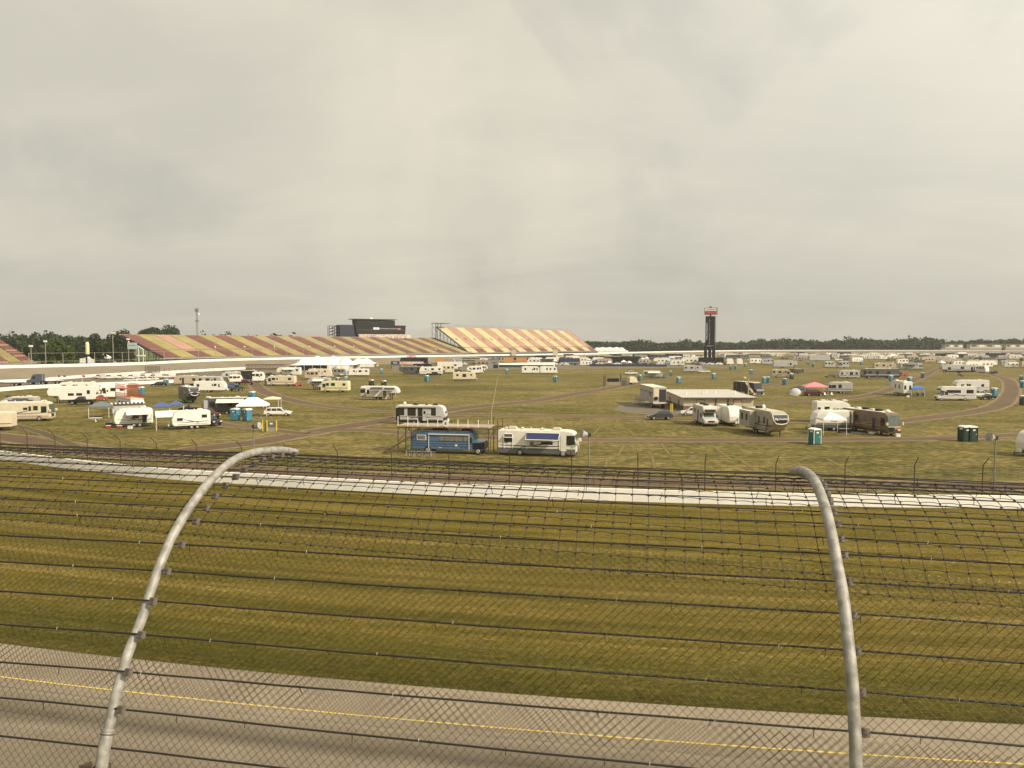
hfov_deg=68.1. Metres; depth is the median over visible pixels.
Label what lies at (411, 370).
fifth wheel trailer
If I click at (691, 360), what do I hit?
fifth wheel trailer
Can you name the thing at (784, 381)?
portable toilet
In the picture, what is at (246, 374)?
fifth wheel trailer
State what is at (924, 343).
wood
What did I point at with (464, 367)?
pit road
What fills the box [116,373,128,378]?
utility truck
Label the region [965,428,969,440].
door
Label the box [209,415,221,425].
parked car
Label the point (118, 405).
popup camper
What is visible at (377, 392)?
fifth wheel trailer
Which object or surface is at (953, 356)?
fifth wheel trailer
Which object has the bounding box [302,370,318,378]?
travel trailer
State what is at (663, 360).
fifth wheel trailer
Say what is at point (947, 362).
fifth wheel trailer
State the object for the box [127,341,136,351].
billboard
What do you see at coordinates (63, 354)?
broadleaf tree
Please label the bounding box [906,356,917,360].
camper trailer
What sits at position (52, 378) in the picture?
concrete wall
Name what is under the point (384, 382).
portable toilet
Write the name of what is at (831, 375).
parked car
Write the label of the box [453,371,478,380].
travel trailer
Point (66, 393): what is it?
fifth wheel trailer
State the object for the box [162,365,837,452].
dirt road
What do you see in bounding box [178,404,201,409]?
pickup truck
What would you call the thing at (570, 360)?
hauler
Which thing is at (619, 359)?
hauler
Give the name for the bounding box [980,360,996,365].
fifth wheel trailer
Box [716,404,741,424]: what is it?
travel trailer
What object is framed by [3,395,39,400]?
fifth wheel trailer
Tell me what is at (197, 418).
travel trailer
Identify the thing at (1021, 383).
portable toilet
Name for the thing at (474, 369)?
fifth wheel trailer
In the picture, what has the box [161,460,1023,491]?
dirt road
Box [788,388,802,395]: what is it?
dome tent
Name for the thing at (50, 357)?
broadleaf tree
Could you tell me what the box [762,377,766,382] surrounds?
portable toilet
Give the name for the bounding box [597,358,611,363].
fifth wheel trailer
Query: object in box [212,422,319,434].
dirt road
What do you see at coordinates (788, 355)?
fifth wheel trailer
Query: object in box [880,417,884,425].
cab window
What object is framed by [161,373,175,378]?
utility truck
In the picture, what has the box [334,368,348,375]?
travel trailer
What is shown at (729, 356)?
motorhome
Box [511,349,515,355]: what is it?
tower
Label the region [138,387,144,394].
portable toilet
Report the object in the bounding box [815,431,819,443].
door
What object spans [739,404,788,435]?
fifth wheel trailer
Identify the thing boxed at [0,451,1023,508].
concrete wall
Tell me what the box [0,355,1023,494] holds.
infield lawn
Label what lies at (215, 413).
pickup truck
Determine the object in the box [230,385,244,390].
pickup truck
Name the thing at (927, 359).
fifth wheel trailer
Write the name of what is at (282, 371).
fifth wheel trailer
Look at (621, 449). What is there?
worn line
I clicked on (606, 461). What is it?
worn line
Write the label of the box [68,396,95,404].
pickup truck
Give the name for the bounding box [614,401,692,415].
paved yard
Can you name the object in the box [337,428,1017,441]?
dirt road
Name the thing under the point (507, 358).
building
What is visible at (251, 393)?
portable toilet
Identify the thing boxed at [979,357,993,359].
motorhome
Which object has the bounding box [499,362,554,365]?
concrete wall
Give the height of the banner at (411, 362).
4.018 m
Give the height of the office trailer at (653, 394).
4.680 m
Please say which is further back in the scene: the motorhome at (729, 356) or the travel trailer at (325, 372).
the motorhome at (729, 356)
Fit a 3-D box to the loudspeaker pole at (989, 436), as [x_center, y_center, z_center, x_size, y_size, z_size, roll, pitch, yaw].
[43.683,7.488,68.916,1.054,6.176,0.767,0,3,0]
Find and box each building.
[479,356,534,360]
[489,359,498,367]
[503,356,512,361]
[516,356,526,361]
[666,389,756,409]
[940,344,965,349]
[966,344,1003,349]
[1002,344,1023,349]
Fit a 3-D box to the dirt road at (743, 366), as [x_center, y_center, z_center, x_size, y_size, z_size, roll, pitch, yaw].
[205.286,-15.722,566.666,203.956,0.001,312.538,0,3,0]
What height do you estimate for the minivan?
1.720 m
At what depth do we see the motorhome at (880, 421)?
118.91 m
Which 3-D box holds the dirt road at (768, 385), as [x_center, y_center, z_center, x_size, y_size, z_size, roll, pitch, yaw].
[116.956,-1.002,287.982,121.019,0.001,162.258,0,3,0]
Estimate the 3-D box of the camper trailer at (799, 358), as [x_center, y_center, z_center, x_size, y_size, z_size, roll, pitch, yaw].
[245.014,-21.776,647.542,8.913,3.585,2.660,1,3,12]
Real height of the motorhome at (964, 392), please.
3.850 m
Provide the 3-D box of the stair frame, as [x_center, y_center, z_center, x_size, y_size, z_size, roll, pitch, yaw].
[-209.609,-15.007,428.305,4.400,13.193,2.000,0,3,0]
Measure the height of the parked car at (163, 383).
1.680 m
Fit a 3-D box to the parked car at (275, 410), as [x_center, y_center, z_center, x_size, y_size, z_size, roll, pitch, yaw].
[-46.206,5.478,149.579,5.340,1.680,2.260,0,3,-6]
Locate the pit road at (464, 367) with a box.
[392,364,724,370]
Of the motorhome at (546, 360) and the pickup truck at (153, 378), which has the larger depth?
the motorhome at (546, 360)
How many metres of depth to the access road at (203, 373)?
312.02 m
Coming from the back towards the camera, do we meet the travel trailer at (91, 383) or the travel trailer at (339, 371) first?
the travel trailer at (339, 371)
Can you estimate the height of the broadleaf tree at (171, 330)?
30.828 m
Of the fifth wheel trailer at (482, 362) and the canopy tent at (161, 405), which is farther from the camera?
the fifth wheel trailer at (482, 362)
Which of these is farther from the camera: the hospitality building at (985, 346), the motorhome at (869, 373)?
the hospitality building at (985, 346)
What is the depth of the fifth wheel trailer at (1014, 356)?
710.40 m
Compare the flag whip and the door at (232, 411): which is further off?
the door at (232, 411)
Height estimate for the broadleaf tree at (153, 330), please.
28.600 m
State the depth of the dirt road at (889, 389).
213.14 m
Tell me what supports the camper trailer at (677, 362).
on the pit road at (464, 367)
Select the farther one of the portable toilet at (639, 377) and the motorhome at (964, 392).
the portable toilet at (639, 377)
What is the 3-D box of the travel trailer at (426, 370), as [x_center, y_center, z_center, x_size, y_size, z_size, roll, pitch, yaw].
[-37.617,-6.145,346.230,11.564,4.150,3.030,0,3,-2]
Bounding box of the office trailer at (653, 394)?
[635,384,667,407]
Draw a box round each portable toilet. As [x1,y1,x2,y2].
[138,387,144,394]
[230,408,239,420]
[242,408,252,420]
[248,391,255,396]
[369,380,373,385]
[381,380,386,385]
[424,375,428,381]
[637,375,641,380]
[676,377,680,382]
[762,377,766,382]
[782,378,786,384]
[808,427,821,444]
[957,425,970,441]
[966,425,977,441]
[990,388,997,395]
[1019,395,1023,404]
[1020,380,1023,387]
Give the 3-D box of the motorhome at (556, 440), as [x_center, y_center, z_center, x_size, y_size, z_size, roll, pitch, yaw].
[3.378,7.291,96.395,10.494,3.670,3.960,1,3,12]
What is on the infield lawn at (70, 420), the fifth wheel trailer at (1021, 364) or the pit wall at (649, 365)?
the fifth wheel trailer at (1021, 364)
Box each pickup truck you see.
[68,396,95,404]
[136,376,150,380]
[144,376,158,380]
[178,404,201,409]
[204,408,220,417]
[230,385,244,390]
[235,379,253,384]
[427,372,440,375]
[625,371,637,374]
[976,390,991,396]
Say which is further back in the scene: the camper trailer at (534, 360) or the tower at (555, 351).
the tower at (555, 351)
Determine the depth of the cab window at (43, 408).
139.65 m
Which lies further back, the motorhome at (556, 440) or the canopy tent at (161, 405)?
the canopy tent at (161, 405)
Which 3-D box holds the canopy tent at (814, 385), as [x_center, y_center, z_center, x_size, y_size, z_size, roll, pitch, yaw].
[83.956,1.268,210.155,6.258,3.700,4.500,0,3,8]
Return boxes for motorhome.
[0,400,57,420]
[96,384,126,397]
[266,375,296,385]
[319,380,350,391]
[498,426,580,456]
[540,358,553,362]
[693,402,717,425]
[725,354,738,358]
[739,354,748,358]
[760,355,771,358]
[771,369,790,377]
[836,361,848,367]
[839,355,851,358]
[839,407,903,434]
[860,368,899,378]
[898,362,923,368]
[933,385,976,400]
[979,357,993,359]
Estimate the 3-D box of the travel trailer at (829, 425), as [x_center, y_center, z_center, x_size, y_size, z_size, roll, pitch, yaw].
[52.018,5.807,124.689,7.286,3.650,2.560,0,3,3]
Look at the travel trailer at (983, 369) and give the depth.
367.54 m
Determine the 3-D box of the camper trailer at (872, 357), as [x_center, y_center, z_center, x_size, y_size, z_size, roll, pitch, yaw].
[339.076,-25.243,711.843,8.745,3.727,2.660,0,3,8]
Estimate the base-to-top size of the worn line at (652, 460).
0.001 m
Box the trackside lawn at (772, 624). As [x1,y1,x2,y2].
[0,462,1023,724]
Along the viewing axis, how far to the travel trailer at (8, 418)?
124.14 m
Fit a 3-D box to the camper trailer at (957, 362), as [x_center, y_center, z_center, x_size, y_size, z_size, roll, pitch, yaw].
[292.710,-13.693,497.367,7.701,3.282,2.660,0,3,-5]
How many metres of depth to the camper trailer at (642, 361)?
539.42 m
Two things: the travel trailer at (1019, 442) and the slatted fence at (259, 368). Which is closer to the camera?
the travel trailer at (1019, 442)
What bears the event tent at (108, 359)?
on the ground at (135, 353)
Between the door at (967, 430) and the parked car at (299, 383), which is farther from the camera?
the parked car at (299, 383)
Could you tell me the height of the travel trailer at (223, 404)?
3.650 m
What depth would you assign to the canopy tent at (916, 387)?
206.05 m
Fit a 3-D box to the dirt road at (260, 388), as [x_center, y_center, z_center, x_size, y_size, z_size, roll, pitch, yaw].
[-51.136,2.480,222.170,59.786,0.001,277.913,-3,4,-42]
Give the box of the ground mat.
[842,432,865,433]
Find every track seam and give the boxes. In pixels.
[0,710,552,767]
[2,686,897,767]
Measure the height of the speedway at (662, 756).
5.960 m
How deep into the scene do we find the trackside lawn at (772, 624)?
40.74 m
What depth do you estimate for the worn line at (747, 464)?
88.84 m
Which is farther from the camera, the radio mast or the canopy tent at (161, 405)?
the radio mast
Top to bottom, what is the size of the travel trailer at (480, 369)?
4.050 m
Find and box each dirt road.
[0,432,190,461]
[127,384,149,387]
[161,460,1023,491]
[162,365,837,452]
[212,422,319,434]
[246,380,809,422]
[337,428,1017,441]
[707,361,809,369]
[737,376,823,392]
[753,367,940,404]
[900,371,1022,423]
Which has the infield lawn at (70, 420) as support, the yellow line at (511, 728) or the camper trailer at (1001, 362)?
the camper trailer at (1001, 362)
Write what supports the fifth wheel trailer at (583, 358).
on the infield lawn at (70, 420)
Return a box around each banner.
[391,361,399,368]
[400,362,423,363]
[462,358,479,360]
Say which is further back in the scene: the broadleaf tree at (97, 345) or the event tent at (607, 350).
the event tent at (607, 350)
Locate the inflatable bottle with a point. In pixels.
(86, 348)
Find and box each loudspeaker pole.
[252,422,261,471]
[580,429,590,487]
[985,432,997,492]
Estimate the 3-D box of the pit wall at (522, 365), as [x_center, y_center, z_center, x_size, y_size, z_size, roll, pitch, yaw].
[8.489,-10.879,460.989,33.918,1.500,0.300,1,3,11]
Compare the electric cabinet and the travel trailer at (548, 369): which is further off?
the travel trailer at (548, 369)
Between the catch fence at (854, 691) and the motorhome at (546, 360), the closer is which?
the catch fence at (854, 691)
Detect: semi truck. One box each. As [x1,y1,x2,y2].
[0,382,23,385]
[26,374,63,384]
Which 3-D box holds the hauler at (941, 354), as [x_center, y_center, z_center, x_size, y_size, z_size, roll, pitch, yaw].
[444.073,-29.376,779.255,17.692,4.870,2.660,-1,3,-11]
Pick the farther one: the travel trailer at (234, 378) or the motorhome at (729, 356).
the motorhome at (729, 356)
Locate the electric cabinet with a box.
[265,421,275,430]
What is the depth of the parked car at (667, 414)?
141.52 m
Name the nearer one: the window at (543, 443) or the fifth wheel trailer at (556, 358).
the window at (543, 443)
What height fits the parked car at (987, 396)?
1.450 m
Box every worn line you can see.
[604,457,608,466]
[616,444,624,455]
[651,456,655,467]
[711,445,732,459]
[737,458,758,471]
[825,458,859,475]
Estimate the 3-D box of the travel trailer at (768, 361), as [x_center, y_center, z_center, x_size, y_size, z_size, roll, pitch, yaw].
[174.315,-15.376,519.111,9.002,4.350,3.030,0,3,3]
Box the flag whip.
[490,377,497,452]
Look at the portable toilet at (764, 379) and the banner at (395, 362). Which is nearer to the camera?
the portable toilet at (764, 379)
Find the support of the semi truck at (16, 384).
on the access road at (203, 373)
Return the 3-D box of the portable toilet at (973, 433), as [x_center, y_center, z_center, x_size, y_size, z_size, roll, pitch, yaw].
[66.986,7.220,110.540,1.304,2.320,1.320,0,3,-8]
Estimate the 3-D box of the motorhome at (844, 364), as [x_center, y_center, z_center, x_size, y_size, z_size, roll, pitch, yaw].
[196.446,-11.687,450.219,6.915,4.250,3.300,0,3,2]
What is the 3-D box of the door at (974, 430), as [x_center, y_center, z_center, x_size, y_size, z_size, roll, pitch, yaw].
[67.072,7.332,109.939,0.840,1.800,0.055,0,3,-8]
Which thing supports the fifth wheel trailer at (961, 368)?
on the infield lawn at (70, 420)
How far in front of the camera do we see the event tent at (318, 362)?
416.71 m
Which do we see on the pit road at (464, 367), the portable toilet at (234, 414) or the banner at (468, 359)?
the banner at (468, 359)
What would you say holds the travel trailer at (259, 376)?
on the dirt road at (260, 388)
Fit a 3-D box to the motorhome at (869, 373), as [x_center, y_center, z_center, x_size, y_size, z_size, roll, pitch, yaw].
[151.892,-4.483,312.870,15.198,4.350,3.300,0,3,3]
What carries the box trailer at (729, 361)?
on the infield lawn at (70, 420)
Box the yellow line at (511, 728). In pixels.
[0,676,1023,764]
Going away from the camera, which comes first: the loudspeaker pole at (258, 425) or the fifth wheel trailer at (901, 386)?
the loudspeaker pole at (258, 425)
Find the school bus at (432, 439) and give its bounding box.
[412,427,487,454]
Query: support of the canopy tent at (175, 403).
on the infield lawn at (70, 420)
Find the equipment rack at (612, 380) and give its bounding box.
[603,374,625,385]
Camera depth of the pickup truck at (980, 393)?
200.41 m
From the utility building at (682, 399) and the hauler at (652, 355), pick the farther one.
the hauler at (652, 355)
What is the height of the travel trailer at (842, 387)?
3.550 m
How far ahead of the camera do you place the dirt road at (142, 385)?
259.30 m
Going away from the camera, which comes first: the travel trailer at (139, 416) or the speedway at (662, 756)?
the speedway at (662, 756)
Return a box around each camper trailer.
[527,358,539,362]
[580,361,591,364]
[638,359,650,363]
[670,360,683,365]
[749,358,761,363]
[793,356,803,360]
[867,355,877,358]
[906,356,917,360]
[951,361,963,364]
[963,355,973,358]
[999,360,1015,364]
[1003,362,1018,366]
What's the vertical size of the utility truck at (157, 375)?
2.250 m
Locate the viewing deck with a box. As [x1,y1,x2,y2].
[382,416,502,455]
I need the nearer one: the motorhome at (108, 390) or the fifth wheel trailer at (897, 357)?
the motorhome at (108, 390)
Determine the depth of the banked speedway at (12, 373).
425.55 m
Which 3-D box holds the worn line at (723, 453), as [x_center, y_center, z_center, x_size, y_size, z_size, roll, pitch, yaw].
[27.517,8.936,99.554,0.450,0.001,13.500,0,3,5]
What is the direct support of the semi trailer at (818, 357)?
on the infield lawn at (70, 420)
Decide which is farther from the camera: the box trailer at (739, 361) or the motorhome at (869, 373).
the box trailer at (739, 361)
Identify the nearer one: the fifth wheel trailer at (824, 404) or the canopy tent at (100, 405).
the fifth wheel trailer at (824, 404)
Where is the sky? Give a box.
[0,0,1023,346]
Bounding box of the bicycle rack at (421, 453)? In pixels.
[406,451,434,456]
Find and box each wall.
[0,350,1023,367]
[0,371,144,381]
[0,380,173,390]
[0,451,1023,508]
[160,367,245,373]
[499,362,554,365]
[499,365,553,366]
[589,364,666,366]
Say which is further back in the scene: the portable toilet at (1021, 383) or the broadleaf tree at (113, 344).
the broadleaf tree at (113, 344)
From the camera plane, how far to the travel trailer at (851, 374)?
311.19 m
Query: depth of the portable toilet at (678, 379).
274.81 m
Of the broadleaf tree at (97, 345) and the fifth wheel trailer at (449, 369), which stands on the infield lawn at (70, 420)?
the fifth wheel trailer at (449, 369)
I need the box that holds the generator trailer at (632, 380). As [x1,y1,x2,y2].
[627,376,637,383]
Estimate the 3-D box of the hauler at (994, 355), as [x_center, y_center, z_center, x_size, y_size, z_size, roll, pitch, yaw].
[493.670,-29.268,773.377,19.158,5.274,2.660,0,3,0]
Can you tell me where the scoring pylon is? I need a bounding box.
[704,306,717,356]
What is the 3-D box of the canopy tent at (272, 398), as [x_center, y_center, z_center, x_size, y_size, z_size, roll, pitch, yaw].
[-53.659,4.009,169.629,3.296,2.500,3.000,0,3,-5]
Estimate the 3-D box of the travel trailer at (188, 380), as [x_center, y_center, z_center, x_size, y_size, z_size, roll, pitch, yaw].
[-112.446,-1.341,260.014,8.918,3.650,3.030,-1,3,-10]
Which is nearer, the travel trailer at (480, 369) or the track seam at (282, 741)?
the track seam at (282, 741)
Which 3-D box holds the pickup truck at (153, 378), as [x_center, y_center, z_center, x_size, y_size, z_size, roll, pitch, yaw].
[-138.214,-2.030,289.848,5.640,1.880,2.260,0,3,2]
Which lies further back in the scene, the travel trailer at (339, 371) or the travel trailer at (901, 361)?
the travel trailer at (901, 361)
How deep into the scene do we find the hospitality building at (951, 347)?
1148.44 m
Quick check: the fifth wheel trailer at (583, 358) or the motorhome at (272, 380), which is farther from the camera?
the fifth wheel trailer at (583, 358)
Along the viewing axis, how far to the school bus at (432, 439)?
97.75 m
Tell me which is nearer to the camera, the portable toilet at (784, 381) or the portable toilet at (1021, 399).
the portable toilet at (1021, 399)
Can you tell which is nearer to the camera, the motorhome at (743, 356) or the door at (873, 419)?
the door at (873, 419)
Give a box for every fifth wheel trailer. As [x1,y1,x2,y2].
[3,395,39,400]
[47,385,95,402]
[178,385,199,403]
[221,371,240,381]
[238,370,258,380]
[276,367,301,375]
[307,377,330,389]
[360,385,399,399]
[399,366,420,374]
[437,361,462,368]
[441,364,453,373]
[467,366,478,372]
[475,359,488,364]
[545,357,558,361]
[576,357,587,360]
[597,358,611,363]
[653,357,669,363]
[682,357,697,363]
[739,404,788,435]
[749,355,760,357]
[772,360,797,367]
[783,354,794,356]
[812,399,850,411]
[849,355,863,359]
[850,357,862,361]
[872,362,895,368]
[891,356,904,359]
[891,379,912,394]
[919,356,935,361]
[936,359,953,364]
[939,364,975,372]
[946,354,958,357]
[952,379,988,390]
[963,361,979,365]
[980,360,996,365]
[1008,354,1022,358]
[1018,361,1023,367]
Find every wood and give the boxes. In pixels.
[0,330,136,360]
[202,330,295,335]
[585,335,1023,351]
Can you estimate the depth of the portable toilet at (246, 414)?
139.44 m
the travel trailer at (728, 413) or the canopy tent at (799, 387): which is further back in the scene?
the canopy tent at (799, 387)
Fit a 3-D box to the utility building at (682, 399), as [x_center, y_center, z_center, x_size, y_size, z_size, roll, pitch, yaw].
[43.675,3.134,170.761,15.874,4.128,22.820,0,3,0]
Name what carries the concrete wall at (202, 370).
on the infield lawn at (70, 420)
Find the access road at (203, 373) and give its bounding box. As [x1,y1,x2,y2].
[0,367,379,387]
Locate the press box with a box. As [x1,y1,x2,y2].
[328,318,410,337]
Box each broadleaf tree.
[21,344,36,360]
[39,339,57,363]
[51,340,78,363]
[88,333,108,362]
[106,328,132,362]
[137,327,169,360]
[161,325,179,334]
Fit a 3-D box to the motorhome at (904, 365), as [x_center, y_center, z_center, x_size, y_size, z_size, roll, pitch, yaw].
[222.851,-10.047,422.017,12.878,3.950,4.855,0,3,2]
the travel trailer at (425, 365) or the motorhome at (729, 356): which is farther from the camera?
the motorhome at (729, 356)
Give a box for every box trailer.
[726,358,734,364]
[736,358,742,364]
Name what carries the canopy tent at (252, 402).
on the infield lawn at (70, 420)
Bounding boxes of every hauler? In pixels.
[400,357,427,363]
[535,355,555,358]
[558,358,579,363]
[611,356,636,363]
[650,354,665,357]
[698,357,723,363]
[935,353,951,356]
[950,354,967,357]
[985,353,1005,357]
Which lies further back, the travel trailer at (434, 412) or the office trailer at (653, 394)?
the office trailer at (653, 394)
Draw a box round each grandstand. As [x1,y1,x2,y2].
[0,339,36,364]
[119,333,473,361]
[432,323,597,354]
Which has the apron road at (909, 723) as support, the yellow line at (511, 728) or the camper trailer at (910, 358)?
the yellow line at (511, 728)
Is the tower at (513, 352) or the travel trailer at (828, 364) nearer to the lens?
the travel trailer at (828, 364)
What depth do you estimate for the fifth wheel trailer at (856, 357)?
640.11 m
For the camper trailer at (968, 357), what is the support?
on the infield lawn at (70, 420)
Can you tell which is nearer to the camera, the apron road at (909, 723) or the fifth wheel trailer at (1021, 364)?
the apron road at (909, 723)
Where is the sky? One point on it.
(610, 171)
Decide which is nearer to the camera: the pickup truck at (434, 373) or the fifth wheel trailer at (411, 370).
the pickup truck at (434, 373)
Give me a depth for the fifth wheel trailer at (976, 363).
455.49 m
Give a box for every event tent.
[80,353,115,362]
[290,356,359,369]
[336,357,352,369]
[353,358,378,366]
[595,347,627,352]
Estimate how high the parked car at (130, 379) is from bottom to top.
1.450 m
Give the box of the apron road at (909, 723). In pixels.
[0,643,1023,762]
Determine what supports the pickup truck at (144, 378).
on the access road at (203, 373)
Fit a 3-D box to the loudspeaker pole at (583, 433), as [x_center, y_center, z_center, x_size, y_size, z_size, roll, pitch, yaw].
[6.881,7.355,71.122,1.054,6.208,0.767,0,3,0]
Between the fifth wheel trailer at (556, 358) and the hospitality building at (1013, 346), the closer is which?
the fifth wheel trailer at (556, 358)
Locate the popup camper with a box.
[110,402,146,412]
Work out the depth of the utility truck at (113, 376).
303.88 m
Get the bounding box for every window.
[41,406,46,412]
[541,442,552,444]
[567,436,574,444]
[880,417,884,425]
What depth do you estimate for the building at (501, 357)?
630.84 m
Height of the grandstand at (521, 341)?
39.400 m
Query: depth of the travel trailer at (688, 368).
377.74 m
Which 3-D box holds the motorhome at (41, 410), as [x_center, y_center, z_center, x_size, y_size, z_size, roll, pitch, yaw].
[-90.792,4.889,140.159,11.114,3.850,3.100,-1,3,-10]
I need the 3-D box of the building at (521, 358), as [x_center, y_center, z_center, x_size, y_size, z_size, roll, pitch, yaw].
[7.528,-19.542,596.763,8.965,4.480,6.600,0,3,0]
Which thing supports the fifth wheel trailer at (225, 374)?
on the infield lawn at (70, 420)
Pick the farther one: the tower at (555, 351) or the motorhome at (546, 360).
the tower at (555, 351)
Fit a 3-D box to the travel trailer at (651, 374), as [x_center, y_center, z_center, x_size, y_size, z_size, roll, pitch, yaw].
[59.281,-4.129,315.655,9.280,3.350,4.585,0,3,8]
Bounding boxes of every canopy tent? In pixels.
[88,402,113,415]
[151,402,170,415]
[155,410,178,430]
[169,400,183,409]
[236,397,269,416]
[263,396,280,407]
[790,385,808,389]
[801,382,828,387]
[815,412,846,434]
[911,385,924,395]
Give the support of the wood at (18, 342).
on the ground at (135, 353)
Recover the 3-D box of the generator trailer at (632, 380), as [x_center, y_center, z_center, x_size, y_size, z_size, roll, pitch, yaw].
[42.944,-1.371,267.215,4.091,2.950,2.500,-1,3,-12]
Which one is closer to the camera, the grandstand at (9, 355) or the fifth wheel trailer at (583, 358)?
the grandstand at (9, 355)
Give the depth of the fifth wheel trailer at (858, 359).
588.37 m
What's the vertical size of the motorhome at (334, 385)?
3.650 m
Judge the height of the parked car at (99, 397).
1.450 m
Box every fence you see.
[0,425,1023,494]
[0,443,1023,767]
[28,347,608,362]
[145,366,205,374]
[245,364,287,369]
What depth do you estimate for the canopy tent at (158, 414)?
125.14 m
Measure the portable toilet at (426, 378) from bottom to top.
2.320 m
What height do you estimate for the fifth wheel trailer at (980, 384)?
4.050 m
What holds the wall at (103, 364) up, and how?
on the banked speedway at (12, 373)
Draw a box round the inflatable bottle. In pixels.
[85,342,89,363]
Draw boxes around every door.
[231,410,234,419]
[560,436,565,450]
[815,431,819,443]
[872,418,874,430]
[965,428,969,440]
[971,428,976,440]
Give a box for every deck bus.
[115,383,145,406]
[733,377,763,394]
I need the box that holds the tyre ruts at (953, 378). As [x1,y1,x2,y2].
[907,376,993,380]
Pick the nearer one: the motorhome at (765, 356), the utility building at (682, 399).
the utility building at (682, 399)
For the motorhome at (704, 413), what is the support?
on the infield lawn at (70, 420)
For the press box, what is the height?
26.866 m
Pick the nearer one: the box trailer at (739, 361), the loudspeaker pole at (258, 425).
the loudspeaker pole at (258, 425)
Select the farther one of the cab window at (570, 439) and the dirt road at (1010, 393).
the dirt road at (1010, 393)
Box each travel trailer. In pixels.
[0,411,16,428]
[60,381,99,393]
[105,406,152,426]
[164,408,210,429]
[173,375,198,384]
[194,380,229,391]
[197,376,223,380]
[202,396,249,413]
[229,374,242,382]
[252,371,264,381]
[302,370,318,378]
[308,368,334,377]
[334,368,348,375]
[346,368,368,375]
[396,402,451,422]
[413,363,431,366]
[418,366,442,373]
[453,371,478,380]
[475,365,483,373]
[522,366,539,373]
[540,366,557,373]
[643,370,662,377]
[683,365,702,371]
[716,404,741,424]
[760,358,772,364]
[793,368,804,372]
[805,408,852,430]
[823,361,836,367]
[823,381,852,392]
[836,369,859,378]
[896,359,907,363]
[976,365,989,372]
[1013,430,1023,455]
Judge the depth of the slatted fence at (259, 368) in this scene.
416.47 m
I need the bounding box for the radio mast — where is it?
[195,308,198,334]
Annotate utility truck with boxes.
[91,373,107,378]
[100,374,117,379]
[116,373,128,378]
[123,373,139,378]
[145,373,161,378]
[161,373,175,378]
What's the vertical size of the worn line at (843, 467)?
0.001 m
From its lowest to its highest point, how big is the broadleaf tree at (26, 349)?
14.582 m
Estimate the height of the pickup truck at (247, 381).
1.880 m
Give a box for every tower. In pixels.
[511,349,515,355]
[553,349,557,356]
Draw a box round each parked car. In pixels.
[96,395,107,400]
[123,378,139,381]
[150,381,166,386]
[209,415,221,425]
[263,407,292,415]
[291,382,304,385]
[647,410,673,419]
[679,407,692,415]
[824,374,836,377]
[977,394,996,399]
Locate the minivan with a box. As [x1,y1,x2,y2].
[803,390,823,395]
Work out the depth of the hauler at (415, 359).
516.58 m
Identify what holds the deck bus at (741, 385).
on the infield lawn at (70, 420)
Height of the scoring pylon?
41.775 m
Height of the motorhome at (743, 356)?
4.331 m
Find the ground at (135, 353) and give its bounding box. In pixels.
[21,347,460,378]
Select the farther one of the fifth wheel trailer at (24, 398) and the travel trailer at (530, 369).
the travel trailer at (530, 369)
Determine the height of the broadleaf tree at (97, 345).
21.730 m
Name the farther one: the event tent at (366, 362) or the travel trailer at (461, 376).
the event tent at (366, 362)
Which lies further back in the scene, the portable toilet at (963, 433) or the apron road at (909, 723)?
the portable toilet at (963, 433)
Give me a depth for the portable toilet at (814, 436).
106.90 m
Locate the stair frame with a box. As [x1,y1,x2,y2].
[137,346,144,361]
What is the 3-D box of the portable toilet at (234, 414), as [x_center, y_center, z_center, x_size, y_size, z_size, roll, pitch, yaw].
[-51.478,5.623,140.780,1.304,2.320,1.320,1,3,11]
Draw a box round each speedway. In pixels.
[0,351,1023,378]
[0,677,1023,767]
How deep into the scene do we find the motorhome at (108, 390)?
196.16 m
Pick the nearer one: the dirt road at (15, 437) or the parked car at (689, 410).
the dirt road at (15, 437)
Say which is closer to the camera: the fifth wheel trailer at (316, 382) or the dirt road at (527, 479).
the dirt road at (527, 479)
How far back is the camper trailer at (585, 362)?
499.82 m
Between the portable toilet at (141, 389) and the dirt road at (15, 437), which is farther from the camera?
the portable toilet at (141, 389)
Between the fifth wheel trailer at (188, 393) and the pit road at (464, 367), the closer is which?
the fifth wheel trailer at (188, 393)
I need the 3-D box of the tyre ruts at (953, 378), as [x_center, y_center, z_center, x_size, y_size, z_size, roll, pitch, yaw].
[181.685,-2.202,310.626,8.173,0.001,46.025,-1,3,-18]
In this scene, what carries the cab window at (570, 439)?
in the motorhome at (556, 440)
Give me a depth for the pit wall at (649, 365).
477.90 m
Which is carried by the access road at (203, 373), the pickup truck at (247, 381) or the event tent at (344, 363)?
the event tent at (344, 363)
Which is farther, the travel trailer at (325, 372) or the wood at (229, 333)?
the wood at (229, 333)
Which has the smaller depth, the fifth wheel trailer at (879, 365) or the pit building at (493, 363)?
the fifth wheel trailer at (879, 365)
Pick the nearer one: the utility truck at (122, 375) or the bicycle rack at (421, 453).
the bicycle rack at (421, 453)
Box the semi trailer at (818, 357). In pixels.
[808,355,829,360]
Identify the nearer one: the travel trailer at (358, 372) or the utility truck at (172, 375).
the utility truck at (172, 375)
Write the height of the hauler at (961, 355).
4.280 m
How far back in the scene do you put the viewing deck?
98.12 m
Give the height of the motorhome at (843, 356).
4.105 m

